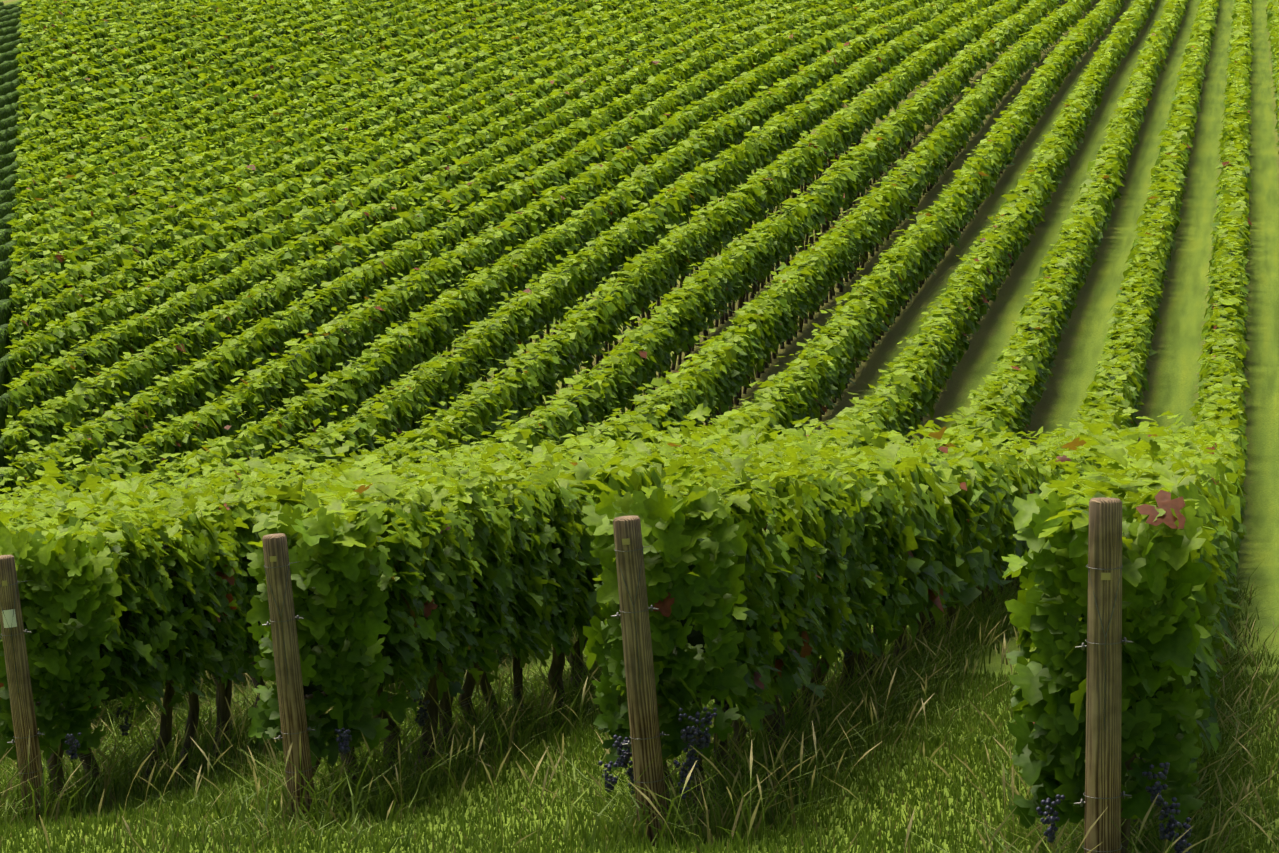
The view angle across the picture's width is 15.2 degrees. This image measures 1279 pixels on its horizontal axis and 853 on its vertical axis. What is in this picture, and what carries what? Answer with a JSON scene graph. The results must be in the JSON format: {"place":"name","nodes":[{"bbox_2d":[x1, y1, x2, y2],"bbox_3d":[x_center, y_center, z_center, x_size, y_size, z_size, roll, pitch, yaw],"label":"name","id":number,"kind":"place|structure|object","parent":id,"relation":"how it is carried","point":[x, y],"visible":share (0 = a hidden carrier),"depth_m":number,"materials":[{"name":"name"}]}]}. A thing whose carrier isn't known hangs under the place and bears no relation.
{"place":"outdoors","nodes":[
{"label":"outdoors","id":0,"kind":"place"},
{"bbox_2d":[0,558,1278,852],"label":"grass","id":1,"kind":"structure","parent":0,"point":[860,716],"depth_m":25.77,"materials":[{"name":"green plant"}]},
{"bbox_2d":[0,0,1278,852],"bbox_3d":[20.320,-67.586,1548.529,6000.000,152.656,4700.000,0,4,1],"label":"ground","id":2,"kind":"structure","parent":0,"point":[1176,360],"depth_m":123.39,"materials":[{"name":"green plant"}]},
{"bbox_2d":[0,555,48,821],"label":"end post","id":3,"kind":"object","parent":2,"relation":"on","point":[23,711],"visible":0.79,"depth_m":26.66,"materials":[{"name":"brown wood"}]},
{"bbox_2d":[2,609,16,627],"bbox_3d":[-3.495,1.065,26.598,0.083,0.107,0.016,0,4,1],"label":"post tag","id":4,"kind":"object","parent":3,"relation":"attached to","point":[9,616],"visible":1,"depth_m":26.60,"materials":[{"name":"white"}]},
{"bbox_2d":[262,533,314,826],"bbox_3d":[-1.774,1.423,24.485,0.142,1.762,0.142,-6,7,-7],"label":"end post","id":5,"kind":"object","parent":2,"relation":"on","point":[292,710],"visible":0.73,"depth_m":24.41,"materials":[{"name":"brown wood"}]},
{"bbox_2d":[0,546,1139,851],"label":"trellis wires","id":6,"kind":"object","parent":2,"relation":"on","point":[662,734],"visible":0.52,"depth_m":21.76,"materials":[{"name":"silver metal"}]},
{"bbox_2d":[1,134,1154,852],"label":"vine trunks","id":7,"kind":"object","parent":2,"relation":"on","point":[225,696],"depth_m":31.10,"materials":[{"name":"brown plant"}]},
{"bbox_2d":[0,403,1242,828],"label":"vine leaves","id":8,"kind":"object","parent":2,"relation":"on","point":[816,575],"visible":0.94,"depth_m":24.75,"materials":[{"name":"green plant"}]},
{"bbox_2d":[65,636,1191,852],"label":"grape clusters","id":9,"kind":"object","parent":8,"relation":"hanging from","point":[704,741],"visible":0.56,"depth_m":21.79,"materials":[{"name":"purple food"}]},
{"bbox_2d":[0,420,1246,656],"bbox_3d":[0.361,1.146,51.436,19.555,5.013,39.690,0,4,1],"label":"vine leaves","id":10,"kind":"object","parent":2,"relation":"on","point":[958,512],"visible":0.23,"depth_m":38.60,"materials":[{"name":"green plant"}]},
{"bbox_2d":[0,0,1278,513],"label":"vine leaves","id":11,"kind":"object","parent":2,"relation":"on","point":[1018,378],"visible":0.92,"depth_m":145.65,"materials":[{"name":"green plant"}]},
{"bbox_2d":[0,0,1278,753],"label":"vine rows","id":12,"kind":"object","parent":2,"relation":"on","point":[10,40],"visible":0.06,"depth_m":159.83,"materials":[{"name":"green plant"}]},
{"bbox_2d":[613,515,667,845],"bbox_3d":[0.018,1.278,21.763,0.142,1.756,0.294,10,10,67],"label":"end post","id":13,"kind":"object","parent":2,"relation":"on","point":[643,711],"visible":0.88,"depth_m":21.69,"materials":[{"name":"brown wood"}]},
{"bbox_2d":[2,538,1110,585],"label":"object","id":14,"kind":"object","parent":13,"relation":"attached to","point":[1105,576],"visible":1,"depth_m":21.61,"materials":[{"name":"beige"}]},
{"bbox_2d":[1084,497,1121,852],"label":"end post","id":15,"kind":"object","parent":2,"relation":"on","point":[1103,766],"visible":0.96,"depth_m":17.87,"materials":[{"name":"brown wood"}]}
]}

